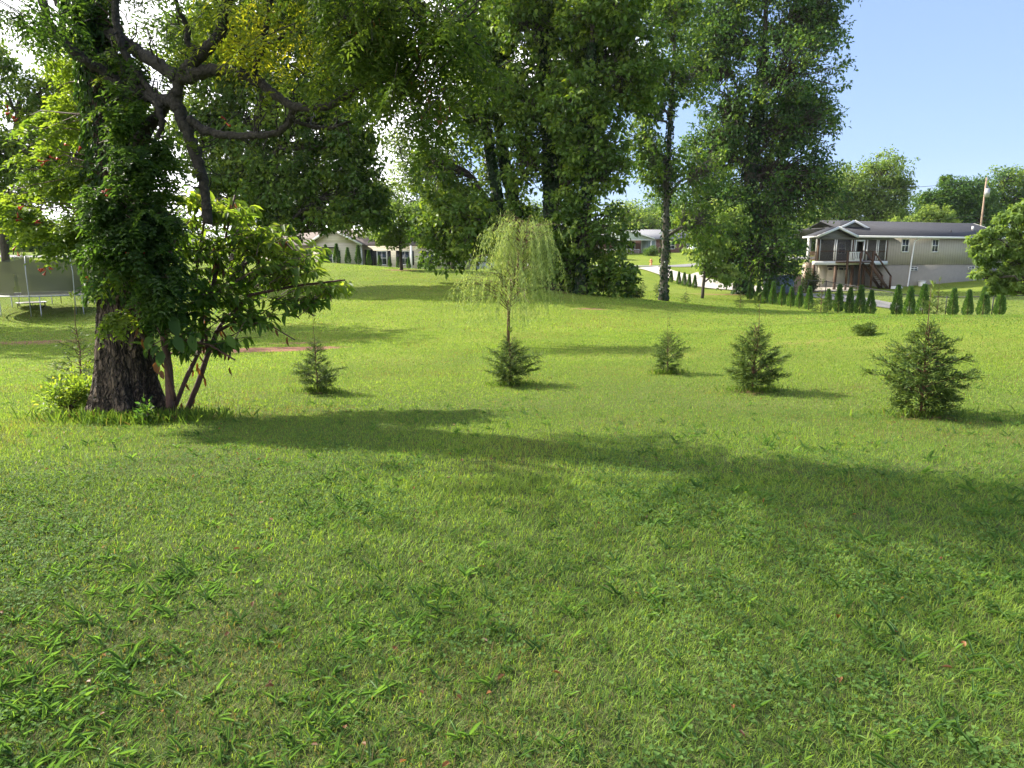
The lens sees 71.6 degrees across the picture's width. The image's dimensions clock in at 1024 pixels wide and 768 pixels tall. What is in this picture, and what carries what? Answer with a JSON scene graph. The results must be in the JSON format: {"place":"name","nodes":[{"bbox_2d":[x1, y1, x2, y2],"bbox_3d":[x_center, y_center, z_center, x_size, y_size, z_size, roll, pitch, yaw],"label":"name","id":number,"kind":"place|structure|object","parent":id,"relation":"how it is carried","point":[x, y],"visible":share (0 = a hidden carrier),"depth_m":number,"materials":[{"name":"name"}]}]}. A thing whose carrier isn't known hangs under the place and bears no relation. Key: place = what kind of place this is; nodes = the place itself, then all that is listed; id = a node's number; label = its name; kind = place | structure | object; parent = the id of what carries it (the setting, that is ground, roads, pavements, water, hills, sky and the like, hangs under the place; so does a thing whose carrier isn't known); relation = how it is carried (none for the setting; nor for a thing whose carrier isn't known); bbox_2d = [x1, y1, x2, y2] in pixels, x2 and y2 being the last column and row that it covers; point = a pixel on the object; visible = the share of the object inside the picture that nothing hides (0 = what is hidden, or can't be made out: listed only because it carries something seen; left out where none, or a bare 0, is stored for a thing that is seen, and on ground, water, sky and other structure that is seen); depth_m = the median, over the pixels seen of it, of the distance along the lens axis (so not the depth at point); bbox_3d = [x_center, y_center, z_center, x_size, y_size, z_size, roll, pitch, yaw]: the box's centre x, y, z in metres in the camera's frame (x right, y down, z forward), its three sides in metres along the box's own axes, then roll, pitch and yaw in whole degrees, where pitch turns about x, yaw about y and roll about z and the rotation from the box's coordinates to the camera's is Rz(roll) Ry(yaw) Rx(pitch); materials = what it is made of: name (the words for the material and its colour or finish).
{"place":"outdoors","nodes":[
{"label":"outdoors","id":0,"kind":"place"},
{"bbox_2d":[0,255,813,266],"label":"road","id":1,"kind":"structure","parent":0,"point":[685,265],"depth_m":87.23,"materials":[{"name":"grey asphalt"}]},
{"bbox_2d":[467,379,542,385],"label":"long grass","id":2,"kind":"structure","parent":0,"point":[506,383],"depth_m":11.14,"materials":[{"name":"green plant"}]},
{"bbox_2d":[0,245,1023,767],"bbox_3d":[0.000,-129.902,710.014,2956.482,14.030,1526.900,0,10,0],"label":"ground","id":3,"kind":"structure","parent":0,"point":[650,279],"depth_m":4.40,"materials":[{"name":"green plant"}]},
{"bbox_2d":[8,230,19,254],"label":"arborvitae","id":4,"kind":"object","parent":3,"relation":"on","point":[16,250],"visible":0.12,"depth_m":60.61,"materials":[{"name":"green plant"}]},
{"bbox_2d":[15,301,46,307],"bbox_3d":[-23.047,-3.815,34.059,1.277,0.240,1.276,0,10,0],"label":"mini trampoline","id":5,"kind":"object","parent":3,"relation":"on","point":[27,302],"visible":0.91,"depth_m":33.95,"materials":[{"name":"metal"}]},
{"bbox_2d":[10,217,59,252],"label":"distant tree","id":6,"kind":"object","parent":3,"relation":"on","point":[32,248],"visible":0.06,"depth_m":77.63,"materials":[{"name":"green plant"}]},
{"bbox_2d":[0,256,94,316],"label":"trampoline","id":7,"kind":"object","parent":3,"relation":"on","point":[19,279],"visible":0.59,"depth_m":31.16,"materials":[{"name":"fabric"}]},
{"bbox_2d":[32,372,91,414],"bbox_3d":[-5.638,0.125,8.980,0.773,0.542,0.630,-8,13,-39],"label":"weed clump","id":8,"kind":"object","parent":3,"relation":"on","point":[77,390],"visible":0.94,"depth_m":8.90,"materials":[{"name":"green plant"}]},
{"bbox_2d":[42,290,94,387],"bbox_3d":[-5.861,-0.488,9.724,1.103,1.589,0.977,-8,13,-37],"label":"young conifer","id":9,"kind":"object","parent":3,"relation":"on","point":[80,358],"visible":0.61,"depth_m":9.63,"materials":[{"name":"green plant"}]},
{"bbox_2d":[60,360,93,409],"bbox_3d":[-5.607,0.030,9.337,0.642,0.686,0.525,0,10,0],"label":"weed clump","id":10,"kind":"object","parent":3,"relation":"on","point":[92,368],"visible":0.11,"depth_m":9.28,"materials":[{"name":"green plant"}]},
{"bbox_2d":[0,41,172,260],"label":"maple tree","id":11,"kind":"object","parent":3,"relation":"on","point":[24,85],"visible":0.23,"depth_m":41.33,"materials":[{"name":"green plant"}]},
{"bbox_2d":[133,393,155,424],"bbox_3d":[-4.105,0.295,7.929,0.294,0.409,0.284,0,10,0],"label":"weed clump","id":12,"kind":"object","parent":3,"relation":"on","point":[145,411],"visible":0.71,"depth_m":7.89,"materials":[{"name":"green plant"}]},
{"bbox_2d":[11,404,301,426],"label":"long grass","id":13,"kind":"structure","parent":3,"relation":"on","point":[120,418],"depth_m":8.07,"materials":[{"name":"green plant"}]},
{"bbox_2d":[169,202,223,251],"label":"distant tree","id":14,"kind":"object","parent":3,"relation":"on","point":[187,217],"visible":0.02,"depth_m":87.28,"materials":[{"name":"green plant"}]},
{"bbox_2d":[130,190,354,411],"bbox_3d":[-3.217,-0.965,8.672,2.545,2.833,2.145,0,10,0],"label":"leafy shrub","id":15,"kind":"object","parent":3,"relation":"on","point":[253,246],"visible":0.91,"depth_m":8.60,"materials":[{"name":"green plant"}]},
{"bbox_2d":[0,0,527,413],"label":"old tree","id":16,"kind":"object","parent":3,"relation":"on","point":[125,377],"visible":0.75,"depth_m":6.63,"materials":[{"name":"green plant"}]},
{"bbox_2d":[0,0,230,349],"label":"trumpet vine","id":17,"kind":"object","parent":16,"relation":"attached to","point":[133,241],"visible":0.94,"depth_m":7.65,"materials":[{"name":"green plant"}]},
{"bbox_2d":[139,0,421,288],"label":"maple tree","id":18,"kind":"object","parent":3,"relation":"on","point":[310,173],"visible":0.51,"depth_m":37.57,"materials":[{"name":"green plant"}]},
{"bbox_2d":[212,184,350,243],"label":"yard tree","id":19,"kind":"object","parent":3,"relation":"on","point":[275,211],"visible":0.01,"depth_m":114.93,"materials":[{"name":"green plant"}]},
{"bbox_2d":[287,385,345,393],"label":"long grass","id":20,"kind":"structure","parent":3,"relation":"on","point":[325,390],"depth_m":10.65,"materials":[{"name":"green plant"}]},
{"bbox_2d":[291,318,348,392],"bbox_3d":[-2.869,-0.406,10.585,0.856,1.158,0.875,-2,10,-12],"label":"young conifer","id":21,"kind":"object","parent":3,"relation":"on","point":[324,377],"visible":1,"depth_m":10.56,"materials":[{"name":"green plant"}]},
{"bbox_2d":[332,243,340,261],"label":"arborvitae","id":22,"kind":"object","parent":3,"relation":"on","point":[336,256],"visible":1,"depth_m":58.87,"materials":[{"name":"green plant"}]},
{"bbox_2d":[344,247,351,262],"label":"arborvitae","id":23,"kind":"object","parent":3,"relation":"on","point":[347,254],"visible":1,"depth_m":58.93,"materials":[{"name":"green plant"}]},
{"bbox_2d":[354,245,362,263],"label":"arborvitae","id":24,"kind":"object","parent":3,"relation":"on","point":[357,254],"visible":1,"depth_m":58.91,"materials":[{"name":"green plant"}]},
{"bbox_2d":[365,250,371,264],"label":"arborvitae","id":25,"kind":"object","parent":3,"relation":"on","point":[368,257],"visible":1,"depth_m":58.99,"materials":[{"name":"green plant"}]},
{"bbox_2d":[261,227,475,269],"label":"beige house","id":26,"kind":"structure","parent":3,"relation":"on","point":[385,254],"depth_m":74.17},
{"bbox_2d":[364,250,372,265],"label":"front door","id":27,"kind":"structure","parent":26,"relation":"in","point":[371,251],"depth_m":74.22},
{"bbox_2d":[377,251,387,264],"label":"window","id":28,"kind":"structure","parent":26,"relation":"in","point":[383,254],"depth_m":74.30,"materials":[{"name":"white glass"}]},
{"bbox_2d":[402,251,409,264],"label":"window","id":29,"kind":"structure","parent":26,"relation":"in","point":[405,254],"depth_m":74.30,"materials":[{"name":"white glass"}]},
{"bbox_2d":[365,194,430,269],"bbox_3d":[-7.683,-10.364,48.877,5.516,5.308,3.760,0,10,0],"label":"young tree","id":30,"kind":"object","parent":3,"relation":"on","point":[395,236],"visible":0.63,"depth_m":48.39,"materials":[{"name":"green plant"}]},
{"bbox_2d":[360,121,464,228],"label":"yard tree","id":31,"kind":"object","parent":3,"relation":"on","point":[397,186],"visible":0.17,"depth_m":74.93,"materials":[{"name":"green plant"}]},
{"bbox_2d":[416,178,495,268],"bbox_3d":[-4.296,-14.406,64.227,9.261,8.956,6.190,3,11,17],"label":"yard tree","id":32,"kind":"object","parent":3,"relation":"on","point":[469,218],"visible":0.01,"depth_m":63.94,"materials":[{"name":"green plant"}]},
{"bbox_2d":[402,0,533,284],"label":"lawn tree","id":33,"kind":"object","parent":3,"relation":"on","point":[453,228],"visible":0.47,"depth_m":38.77,"materials":[{"name":"green plant"}]},
{"bbox_2d":[476,257,493,270],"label":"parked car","id":34,"kind":"object","parent":3,"relation":"on","point":[484,264],"visible":0.05,"depth_m":81.98,"materials":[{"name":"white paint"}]},
{"bbox_2d":[0,362,980,766],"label":"fallen leaves","id":35,"kind":"object","parent":3,"relation":"on","point":[446,762],"visible":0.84,"depth_m":2.93,"materials":[{"name":"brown plant"}]},
{"bbox_2d":[462,0,545,284],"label":"lawn tree","id":36,"kind":"object","parent":3,"relation":"on","point":[501,160],"visible":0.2,"depth_m":40.11,"materials":[{"name":"green plant"}]},
{"bbox_2d":[438,210,583,344],"bbox_3d":[-0.224,-2.452,16.900,3.334,3.360,2.822,10,14,43],"label":"weeping willow","id":37,"kind":"object","parent":3,"relation":"on","point":[533,243],"visible":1,"depth_m":16.50,"materials":[{"name":"green plant"}]},
{"bbox_2d":[0,384,1023,767],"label":"crabgrass","id":38,"kind":"object","parent":3,"relation":"on","point":[48,708],"visible":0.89,"depth_m":3.06,"materials":[{"name":"green plant"}]},
{"bbox_2d":[0,409,1023,767],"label":"clover","id":39,"kind":"object","parent":3,"relation":"on","point":[712,715],"visible":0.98,"depth_m":3.75,"materials":[{"name":"green plant"}]},
{"bbox_2d":[483,326,544,386],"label":"young conifer","id":40,"kind":"object","parent":3,"relation":"on","point":[502,372],"visible":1,"depth_m":11.03,"materials":[{"name":"green plant"}]},
{"bbox_2d":[508,196,569,238],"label":"distant tree","id":41,"kind":"object","parent":3,"relation":"on","point":[538,205],"visible":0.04,"depth_m":115.48,"materials":[{"name":"green plant"}]},
{"bbox_2d":[461,0,663,291],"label":"lawn tree","id":42,"kind":"object","parent":3,"relation":"on","point":[549,42],"visible":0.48,"depth_m":35.96,"materials":[{"name":"green plant"}]},
{"bbox_2d":[528,0,683,297],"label":"lawn tree","id":43,"kind":"object","parent":3,"relation":"on","point":[592,159],"visible":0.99,"depth_m":33.77,"materials":[{"name":"green plant"}]},
{"bbox_2d":[618,288,646,298],"bbox_3d":[6.929,-5.319,41.637,1.284,0.930,1.844,-8,13,-39],"label":"juniper bush","id":44,"kind":"object","parent":3,"relation":"on","point":[639,295],"visible":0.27,"depth_m":41.29,"materials":[{"name":"green plant"}]},
{"bbox_2d":[599,195,674,229],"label":"distant tree","id":45,"kind":"object","parent":3,"relation":"on","point":[647,220],"visible":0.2,"depth_m":129.80,"materials":[{"name":"green plant"}]},
{"bbox_2d":[596,229,691,253],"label":"brick house","id":46,"kind":"structure","parent":3,"relation":"on","point":[648,238],"depth_m":112.54,"materials":[{"name":"grey"}]},
{"bbox_2d":[641,240,655,252],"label":"double door","id":47,"kind":"structure","parent":46,"relation":"in","point":[645,244],"depth_m":112.48,"materials":[{"name":"white glass"}]},
{"bbox_2d":[641,245,657,255],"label":"garden bush","id":48,"kind":"object","parent":3,"relation":"on","point":[651,251],"visible":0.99,"depth_m":105.86,"materials":[{"name":"green plant"}]},
{"bbox_2d":[614,188,692,229],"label":"distant tree","id":49,"kind":"object","parent":3,"relation":"on","point":[655,202],"visible":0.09,"depth_m":143.59,"materials":[{"name":"green plant"}]},
{"bbox_2d":[651,313,690,371],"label":"young conifer","id":50,"kind":"object","parent":3,"relation":"on","point":[667,344],"visible":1,"depth_m":12.04,"materials":[{"name":"green plant"}]},
{"bbox_2d":[617,0,734,300],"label":"lawn tree","id":51,"kind":"object","parent":3,"relation":"on","point":[659,164],"visible":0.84,"depth_m":45.60,"materials":[{"name":"green plant"}]},
{"bbox_2d":[681,272,686,285],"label":"arborvitae","id":52,"kind":"object","parent":3,"relation":"on","point":[683,279],"visible":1,"depth_m":74.13,"materials":[{"name":"green plant"}]},
{"bbox_2d":[681,198,752,297],"bbox_3d":[16.328,-10.740,56.985,5.412,8.024,3.934,4,11,22],"label":"tree","id":53,"kind":"object","parent":3,"relation":"on","point":[710,270],"visible":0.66,"depth_m":56.65,"materials":[{"name":"green plant"}]},
{"bbox_2d":[733,289,746,306],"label":"conifer sapling","id":54,"kind":"object","parent":3,"relation":"on","point":[741,301],"visible":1,"depth_m":43.76,"materials":[{"name":"green plant"}]},
{"bbox_2d":[746,281,753,299],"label":"arborvitae","id":55,"kind":"object","parent":3,"relation":"on","point":[749,292],"visible":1,"depth_m":57.46,"materials":[{"name":"green plant"}]},
{"bbox_2d":[754,282,761,301],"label":"arborvitae","id":56,"kind":"object","parent":3,"relation":"on","point":[758,289],"visible":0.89,"depth_m":55.48,"materials":[{"name":"green plant"}]},
{"bbox_2d":[723,293,792,390],"bbox_3d":[3.532,-0.583,10.091,0.992,1.452,1.140,6,12,32],"label":"young conifer","id":57,"kind":"object","parent":3,"relation":"on","point":[749,369],"visible":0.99,"depth_m":10.01,"materials":[{"name":"green plant"}]},
{"bbox_2d":[659,0,862,294],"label":"lawn tree","id":58,"kind":"object","parent":3,"relation":"on","point":[800,116],"visible":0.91,"depth_m":59.72,"materials":[{"name":"green plant"}]},
{"bbox_2d":[760,283,768,302],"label":"arborvitae","id":59,"kind":"object","parent":3,"relation":"on","point":[765,294],"visible":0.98,"depth_m":54.48,"materials":[{"name":"green plant"}]},
{"bbox_2d":[768,281,777,304],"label":"arborvitae","id":60,"kind":"object","parent":3,"relation":"on","point":[772,297],"visible":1,"depth_m":53.50,"materials":[{"name":"green plant"}]},
{"bbox_2d":[763,275,793,292],"bbox_3d":[23.985,-8.936,63.923,2.300,1.700,1.500,-2,10,-8],"label":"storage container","id":61,"kind":"object","parent":3,"relation":"on","point":[790,282],"visible":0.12,"depth_m":63.25,"materials":[{"name":"blue paint"}]},
{"bbox_2d":[777,285,786,305],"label":"arborvitae","id":62,"kind":"object","parent":3,"relation":"on","point":[781,297],"visible":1,"depth_m":52.05,"materials":[{"name":"green plant"}]},
{"bbox_2d":[786,286,794,306],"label":"arborvitae","id":63,"kind":"object","parent":3,"relation":"on","point":[791,297],"visible":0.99,"depth_m":50.58,"materials":[{"name":"green plant"}]},
{"bbox_2d":[768,213,815,254],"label":"distant tree","id":64,"kind":"object","parent":3,"relation":"on","point":[813,243],"visible":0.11,"depth_m":125.38,"materials":[{"name":"green plant"}]},
{"bbox_2d":[794,275,800,292],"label":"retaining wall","id":65,"kind":"structure","parent":3,"relation":"on","point":[797,285],"depth_m":67.68,"materials":[{"name":"grey concrete"}]},
{"bbox_2d":[795,285,803,306],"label":"arborvitae","id":66,"kind":"object","parent":3,"relation":"on","point":[800,298],"visible":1,"depth_m":49.59,"materials":[{"name":"green plant"}]},
{"bbox_2d":[803,286,814,309],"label":"arborvitae","id":67,"kind":"object","parent":3,"relation":"on","point":[809,296],"visible":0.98,"depth_m":48.11,"materials":[{"name":"green plant"}]},
{"bbox_2d":[801,268,821,291],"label":"garden bush","id":68,"kind":"object","parent":3,"relation":"on","point":[810,276],"visible":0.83,"depth_m":66.00,"materials":[{"name":"green plant"}]},
{"bbox_2d":[806,279,836,312],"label":"conifer sapling","id":69,"kind":"object","parent":3,"relation":"on","point":[824,305],"visible":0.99,"depth_m":37.79,"materials":[{"name":"green plant"}]},
{"bbox_2d":[822,288,832,311],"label":"arborvitae","id":70,"kind":"object","parent":3,"relation":"on","point":[828,293],"visible":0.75,"depth_m":46.61,"materials":[{"name":"green plant"}]},
{"bbox_2d":[831,284,844,312],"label":"arborvitae","id":71,"kind":"object","parent":3,"relation":"on","point":[839,296],"visible":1,"depth_m":45.11,"materials":[{"name":"green plant"}]},
{"bbox_2d":[844,287,854,312],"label":"arborvitae","id":72,"kind":"object","parent":3,"relation":"on","point":[850,298],"visible":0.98,"depth_m":44.15,"materials":[{"name":"green plant"}]},
{"bbox_2d":[792,144,920,228],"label":"skyline tree","id":73,"kind":"object","parent":3,"relation":"on","point":[867,203],"visible":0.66,"depth_m":107.05,"materials":[{"name":"green plant"}]},
{"bbox_2d":[853,284,866,313],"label":"arborvitae","id":74,"kind":"object","parent":3,"relation":"on","point":[860,297],"visible":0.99,"depth_m":43.13,"materials":[{"name":"green plant"}]},
{"bbox_2d":[850,321,877,335],"bbox_3d":[7.991,-1.227,16.015,0.593,0.383,0.595,-5,11,-24],"label":"juniper bush","id":75,"kind":"object","parent":3,"relation":"on","point":[866,329],"visible":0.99,"depth_m":15.95,"materials":[{"name":"green plant"}]},
{"bbox_2d":[864,289,876,313],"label":"arborvitae","id":76,"kind":"object","parent":3,"relation":"on","point":[871,307],"visible":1,"depth_m":42.19,"materials":[{"name":"green plant"}]},
{"bbox_2d":[889,284,902,314],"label":"arborvitae","id":77,"kind":"object","parent":3,"relation":"on","point":[897,300],"visible":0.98,"depth_m":40.17,"materials":[{"name":"green plant"}]},
{"bbox_2d":[790,220,1007,290],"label":"grey house","id":78,"kind":"structure","parent":3,"relation":"on","point":[880,254],"depth_m":69.95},
{"bbox_2d":[826,267,849,285],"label":"garage door","id":79,"kind":"structure","parent":78,"relation":"in","point":[841,271],"depth_m":70.75,"materials":[{"name":"beige metal"}]},
{"bbox_2d":[838,243,845,253],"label":"window","id":80,"kind":"structure","parent":78,"relation":"in","point":[842,246],"depth_m":70.45,"materials":[{"name":"black glass"}]},
{"bbox_2d":[901,239,909,251],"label":"window","id":81,"kind":"structure","parent":78,"relation":"in","point":[905,242],"depth_m":69.00,"materials":[{"name":"white glass"}]},
{"bbox_2d":[931,239,939,251],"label":"window","id":82,"kind":"structure","parent":78,"relation":"in","point":[935,242],"depth_m":70.21,"materials":[{"name":"white glass"}]},
{"bbox_2d":[901,286,916,314],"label":"arborvitae","id":83,"kind":"object","parent":3,"relation":"on","point":[910,300],"visible":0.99,"depth_m":39.18,"materials":[{"name":"green plant"}]},
{"bbox_2d":[795,279,1023,314],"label":"fence","id":84,"kind":"object","parent":3,"relation":"on","point":[946,297],"visible":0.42,"depth_m":46.76,"materials":[{"name":"grey metal"}]},
{"bbox_2d":[857,280,988,418],"bbox_3d":[4.689,-0.390,8.110,1.252,1.600,1.264,0,10,0],"label":"young conifer","id":85,"kind":"object","parent":3,"relation":"on","point":[946,393],"visible":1,"depth_m":7.99,"materials":[{"name":"green plant"}]},
{"bbox_2d":[914,283,931,314],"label":"arborvitae","id":86,"kind":"object","parent":3,"relation":"on","point":[923,294],"visible":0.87,"depth_m":38.38,"materials":[{"name":"green plant"}]},
{"bbox_2d":[888,203,962,222],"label":"skyline tree","id":87,"kind":"object","parent":3,"relation":"on","point":[927,213],"visible":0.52,"depth_m":96.45,"materials":[{"name":"green plant"}]},
{"bbox_2d":[847,404,1014,419],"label":"long grass","id":88,"kind":"structure","parent":3,"relation":"on","point":[893,412],"depth_m":8.14,"materials":[{"name":"green plant"}]},
{"bbox_2d":[922,276,953,314],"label":"conifer sapling","id":89,"kind":"object","parent":3,"relation":"on","point":[937,303],"visible":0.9,"depth_m":36.27,"materials":[{"name":"green plant"}]},
{"bbox_2d":[946,288,959,314],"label":"arborvitae","id":90,"kind":"object","parent":3,"relation":"on","point":[954,302],"visible":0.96,"depth_m":37.71,"materials":[{"name":"green plant"}]},
{"bbox_2d":[908,173,1006,228],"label":"skyline tree","id":91,"kind":"object","parent":3,"relation":"on","point":[964,199],"visible":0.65,"depth_m":114.63,"materials":[{"name":"green plant"}]},
{"bbox_2d":[961,289,973,314],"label":"arborvitae","id":92,"kind":"object","parent":3,"relation":"on","point":[968,303],"visible":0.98,"depth_m":37.22,"materials":[{"name":"green plant"}]},
{"bbox_2d":[975,286,991,314],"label":"arborvitae","id":93,"kind":"object","parent":3,"relation":"on","point":[984,300],"visible":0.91,"depth_m":36.72,"materials":[{"name":"green plant"}]},
{"bbox_2d":[980,177,989,225],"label":"utility pole","id":94,"kind":"object","parent":3,"relation":"on","point":[986,192],"visible":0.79,"depth_m":85.10,"materials":[{"name":"brown wood"}]},
{"bbox_2d":[963,198,1023,296],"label":"dogwood tree","id":95,"kind":"object","parent":3,"relation":"on","point":[1005,279],"visible":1,"depth_m":24.49,"materials":[{"name":"green plant"}]},
{"bbox_2d":[972,162,1023,228],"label":"skyline tree","id":96,"kind":"object","parent":3,"relation":"on","point":[1007,182],"visible":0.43,"depth_m":119.54,"materials":[{"name":"green plant"}]},
{"bbox_2d":[991,293,1007,314],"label":"arborvitae","id":97,"kind":"object","parent":3,"relation":"on","point":[1000,303],"visible":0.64,"depth_m":36.24,"materials":[{"name":"green plant"}]},
{"bbox_2d":[0,0,1023,243],"label":"sky","id":98,"kind":"structure","parent":0,"point":[941,82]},
{"bbox_2d":[641,366,691,374],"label":"long grass","id":99,"kind":"structure","parent":0,"point":[660,372],"depth_m":12.12,"materials":[{"name":"green plant"}]},
{"bbox_2d":[640,266,854,291],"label":"driveway","id":100,"kind":"structure","parent":0,"point":[656,269],"depth_m":75.46,"materials":[{"name":"concrete"}]},
{"bbox_2d":[709,384,796,392],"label":"long grass","id":101,"kind":"structure","parent":0,"point":[754,389],"depth_m":10.11,"materials":[{"name":"green plant"}]},
{"bbox_2d":[785,293,921,309],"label":"driveway","id":102,"kind":"structure","parent":0,"point":[880,303],"depth_m":52.58,"materials":[{"name":"concrete"}]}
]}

